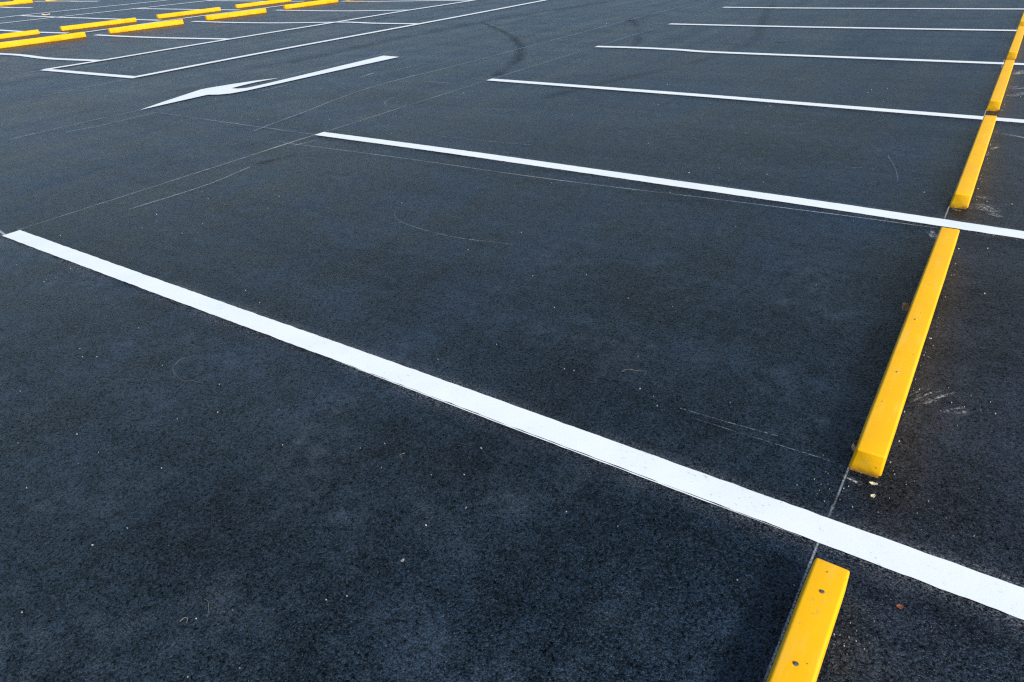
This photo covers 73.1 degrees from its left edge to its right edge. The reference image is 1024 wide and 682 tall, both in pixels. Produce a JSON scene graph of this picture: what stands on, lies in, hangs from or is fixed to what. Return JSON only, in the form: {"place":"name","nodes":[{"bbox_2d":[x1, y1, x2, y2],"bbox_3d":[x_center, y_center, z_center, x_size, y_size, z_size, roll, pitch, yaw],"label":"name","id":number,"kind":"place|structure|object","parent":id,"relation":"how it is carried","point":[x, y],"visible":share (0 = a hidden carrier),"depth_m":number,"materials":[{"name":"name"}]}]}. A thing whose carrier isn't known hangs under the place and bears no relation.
{"place":"outdoors","nodes":[
{"label":"outdoors","id":0,"kind":"place"},
{"bbox_2d":[0,0,1023,681],"bbox_3d":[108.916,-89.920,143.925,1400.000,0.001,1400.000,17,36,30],"label":"asphalt ground","id":1,"kind":"structure","parent":0,"point":[758,356],"depth_m":2.91,"materials":[{"name":"black asphalt"}]},
{"bbox_2d":[0,0,32,5],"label":"wheel stop","id":2,"kind":"object","parent":1,"relation":"on","point":[15,2],"visible":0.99,"depth_m":27.16,"materials":[{"name":"yellow paint"}]},
{"bbox_2d":[2,7,32,7],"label":"bay line","id":3,"kind":"object","parent":1,"relation":"on","point":[17,7],"visible":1,"depth_m":25.28,"materials":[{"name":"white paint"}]},
{"bbox_2d":[0,30,39,38],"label":"wheel stop","id":4,"kind":"object","parent":1,"relation":"on","point":[18,34],"visible":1,"depth_m":15.53,"materials":[{"name":"yellow paint"}]},
{"bbox_2d":[0,30,65,33],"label":"parking line","id":5,"kind":"object","parent":1,"relation":"on","point":[39,32],"visible":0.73,"depth_m":16.13,"materials":[{"name":"white paint"}]},
{"bbox_2d":[0,32,85,48],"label":"wheel stop","id":6,"kind":"object","parent":1,"relation":"on","point":[31,41],"visible":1,"depth_m":14.10,"materials":[{"name":"yellow paint"}]},
{"bbox_2d":[0,53,96,60],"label":"parking line","id":7,"kind":"object","parent":1,"relation":"on","point":[32,56],"visible":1,"depth_m":11.96,"materials":[{"name":"white paint"}]},
{"bbox_2d":[0,0,163,17],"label":"aisle line","id":8,"kind":"object","parent":1,"relation":"on","point":[75,9],"visible":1,"depth_m":22.63,"materials":[{"name":"white paint"}]},
{"bbox_2d":[42,69,135,77],"bbox_3d":[-6.210,-3.918,10.110,2.433,0.001,0.135,15,35,28],"label":"parking line","id":9,"kind":"object","parent":1,"relation":"on","point":[100,74],"visible":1,"depth_m":10.07,"materials":[{"name":"white paint"}]},
{"bbox_2d":[22,15,157,20],"bbox_3d":[-12.072,-9.077,19.403,7.856,0.001,0.220,18,37,31],"label":"parking line","id":10,"kind":"object","parent":1,"relation":"on","point":[80,17],"visible":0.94,"depth_m":19.63,"materials":[{"name":"white paint"}]},
{"bbox_2d":[60,18,136,30],"bbox_3d":[-10.030,-7.703,16.797,0.101,0.098,1.784,20,38,34],"label":"wheel stop","id":11,"kind":"object","parent":1,"relation":"on","point":[94,24],"visible":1,"depth_m":16.72,"materials":[{"name":"yellow paint"}]},
{"bbox_2d":[6,0,208,22],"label":"aisle line","id":12,"kind":"object","parent":1,"relation":"on","point":[106,11],"visible":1,"depth_m":21.02,"materials":[{"name":"white paint"}]},
{"bbox_2d":[6,5,282,41],"bbox_3d":[-7.439,-8.791,18.454,0.358,0.001,11.915,18,37,31],"label":"aisle line","id":13,"kind":"object","parent":1,"relation":"on","point":[182,18],"visible":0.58,"depth_m":17.65,"materials":[{"name":"white paint"}]},
{"bbox_2d":[108,19,183,33],"bbox_3d":[-8.252,-7.116,15.620,0.101,0.106,1.694,21,38,35],"label":"wheel stop","id":14,"kind":"object","parent":1,"relation":"on","point":[144,26],"visible":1,"depth_m":15.55,"materials":[{"name":"yellow paint"}]},
{"bbox_2d":[98,34,229,38],"bbox_3d":[-7.194,-6.142,13.963,4.375,0.001,0.226,15,35,27],"label":"parking line","id":15,"kind":"object","parent":1,"relation":"on","point":[161,37],"visible":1,"depth_m":13.85,"materials":[{"name":"white paint"}]},
{"bbox_2d":[133,8,225,9],"bbox_3d":[-9.707,-9.759,20.321,5.312,0.001,0.181,17,36,30],"label":"parking line","id":16,"kind":"object","parent":1,"relation":"on","point":[180,9],"visible":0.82,"depth_m":20.18,"materials":[{"name":"white paint"}]},
{"bbox_2d":[156,7,220,18],"bbox_3d":[-8.609,-8.762,18.443,0.101,0.098,1.814,19,37,33],"label":"wheel stop","id":17,"kind":"object","parent":1,"relation":"on","point":[183,13],"visible":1,"depth_m":18.36,"materials":[{"name":"yellow paint"}]},
{"bbox_2d":[205,8,266,20],"bbox_3d":[-6.867,-8.150,17.229,0.101,0.106,1.654,21,38,34],"label":"wheel stop","id":18,"kind":"object","parent":1,"relation":"on","point":[233,14],"visible":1,"depth_m":17.16,"materials":[{"name":"yellow paint"}]},
{"bbox_2d":[42,0,473,69],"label":"aisle line","id":19,"kind":"object","parent":1,"relation":"on","point":[238,37],"visible":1,"depth_m":12.94,"materials":[{"name":"white paint"}]},
{"bbox_2d":[235,0,290,7],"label":"wheel stop","id":20,"kind":"object","parent":1,"relation":"on","point":[252,4],"visible":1,"depth_m":20.06,"materials":[{"name":"yellow paint"}]},
{"bbox_2d":[144,56,395,108],"bbox_3d":[-2.934,-3.350,8.825,0.643,0.001,3.762,24,40,38],"label":"direction arrow","id":21,"kind":"object","parent":1,"relation":"on","point":[225,89],"visible":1,"depth_m":8.53,"materials":[{"name":"white paint"}]},
{"bbox_2d":[191,21,417,23],"bbox_3d":[-4.785,-6.987,15.151,6.757,0.001,0.336,13,34,25],"label":"parking line","id":22,"kind":"object","parent":1,"relation":"on","point":[303,22],"visible":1,"depth_m":15.09,"materials":[{"name":"white paint"}]},
{"bbox_2d":[283,0,337,8],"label":"wheel stop","id":23,"kind":"object","parent":1,"relation":"on","point":[303,4],"visible":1,"depth_m":18.89,"materials":[{"name":"yellow paint"}]},
{"bbox_2d":[282,10,394,10],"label":"bay line","id":24,"kind":"object","parent":1,"relation":"on","point":[327,10],"visible":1,"depth_m":17.43,"materials":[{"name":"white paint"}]},
{"bbox_2d":[133,0,544,76],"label":"aisle line","id":25,"kind":"object","parent":1,"relation":"on","point":[321,41],"visible":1,"depth_m":11.77,"materials":[{"name":"white paint"}]},
{"bbox_2d":[353,0,469,1],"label":"parking line","id":26,"kind":"object","parent":1,"relation":"on","point":[429,0],"visible":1,"depth_m":18.34,"materials":[{"name":"white paint"}]},
{"bbox_2d":[3,230,1023,619],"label":"parking line","id":27,"kind":"object","parent":1,"relation":"on","point":[941,574],"visible":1,"depth_m":2.21,"materials":[{"name":"white paint"}]},
{"bbox_2d":[315,132,1023,238],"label":"parking line","id":28,"kind":"object","parent":1,"relation":"on","point":[911,217],"visible":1,"depth_m":4.36,"materials":[{"name":"white paint"}]},
{"bbox_2d":[489,79,1023,122],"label":"parking line","id":29,"kind":"object","parent":1,"relation":"on","point":[813,104],"visible":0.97,"depth_m":6.36,"materials":[{"name":"white paint"}]},
{"bbox_2d":[766,558,849,681],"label":"wheel stop","id":30,"kind":"object","parent":1,"relation":"on","point":[800,655],"visible":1,"depth_m":1.57,"materials":[{"name":"yellow paint"}]},
{"bbox_2d":[596,46,1023,64],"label":"parking line","id":31,"kind":"object","parent":1,"relation":"on","point":[816,55],"visible":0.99,"depth_m":8.26,"materials":[{"name":"white paint"}]},
{"bbox_2d":[671,23,1016,30],"bbox_3d":[5.085,-4.597,10.136,5.904,0.001,0.177,17,36,30],"label":"parking line","id":32,"kind":"object","parent":1,"relation":"on","point":[850,27],"visible":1,"depth_m":10.16,"materials":[{"name":"white paint"}]},
{"bbox_2d":[851,440,858,451],"bbox_3d":[1.089,0.336,2.186,0.028,0.028,0.059,9,33,20],"label":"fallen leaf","id":33,"kind":"object","parent":1,"relation":"on","point":[853,446],"visible":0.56,"depth_m":2.18,"materials":[{"name":"plant"}]},
{"bbox_2d":[722,7,1023,8],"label":"parking line","id":34,"kind":"object","parent":1,"relation":"on","point":[881,8],"visible":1,"depth_m":11.90,"materials":[{"name":"white paint"}]},
{"bbox_2d":[766,23,1018,676],"bbox_3d":[3.888,-1.886,5.679,0.021,0.001,15.200,17,36,30],"label":"chalk line","id":35,"kind":"object","parent":1,"relation":"on","point":[805,573],"visible":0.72,"depth_m":1.65,"materials":[{"name":"white"}]},
{"bbox_2d":[848,227,959,477],"bbox_3d":[1.633,-0.083,2.783,0.093,0.086,2.021,17,36,30],"label":"wheel stop","id":36,"kind":"object","parent":1,"relation":"on","point":[871,451],"visible":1,"depth_m":2.44,"materials":[{"name":"yellow paint"}]},
{"bbox_2d":[902,303,909,311],"bbox_3d":[1.658,-0.139,2.909,0.062,0.049,0.017,-23,-8,-30],"label":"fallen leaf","id":37,"kind":"object","parent":1,"relation":"on","point":[905,307],"visible":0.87,"depth_m":2.92,"materials":[{"name":"brown plant"}]},
{"bbox_2d":[949,115,996,208],"bbox_3d":[3.086,-1.237,4.589,0.093,0.084,2.026,17,36,30],"label":"wheel stop","id":38,"kind":"object","parent":1,"relation":"on","point":[963,193],"visible":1,"depth_m":4.28,"materials":[{"name":"yellow paint"}]},
{"bbox_2d":[986,60,1014,110],"bbox_3d":[4.537,-2.393,6.398,0.093,0.084,2.061,17,36,30],"label":"wheel stop","id":39,"kind":"object","parent":1,"relation":"on","point":[996,99],"visible":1,"depth_m":6.07,"materials":[{"name":"yellow paint"}]},
{"bbox_2d":[1006,26,1023,59],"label":"wheel stop","id":40,"kind":"object","parent":1,"relation":"on","point":[1014,46],"visible":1,"depth_m":7.85,"materials":[{"name":"yellow paint"}]},
{"bbox_2d":[1018,12,1023,25],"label":"wheel stop","id":41,"kind":"object","parent":1,"relation":"on","point":[1021,22],"visible":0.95,"depth_m":9.40,"materials":[{"name":"yellow paint"}]},
{"bbox_2d":[21,26,1020,677],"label":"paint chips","id":42,"kind":"object","parent":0,"point":[653,396],"visible":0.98,"depth_m":2.34,"materials":[{"name":"white paint"}]}
]}

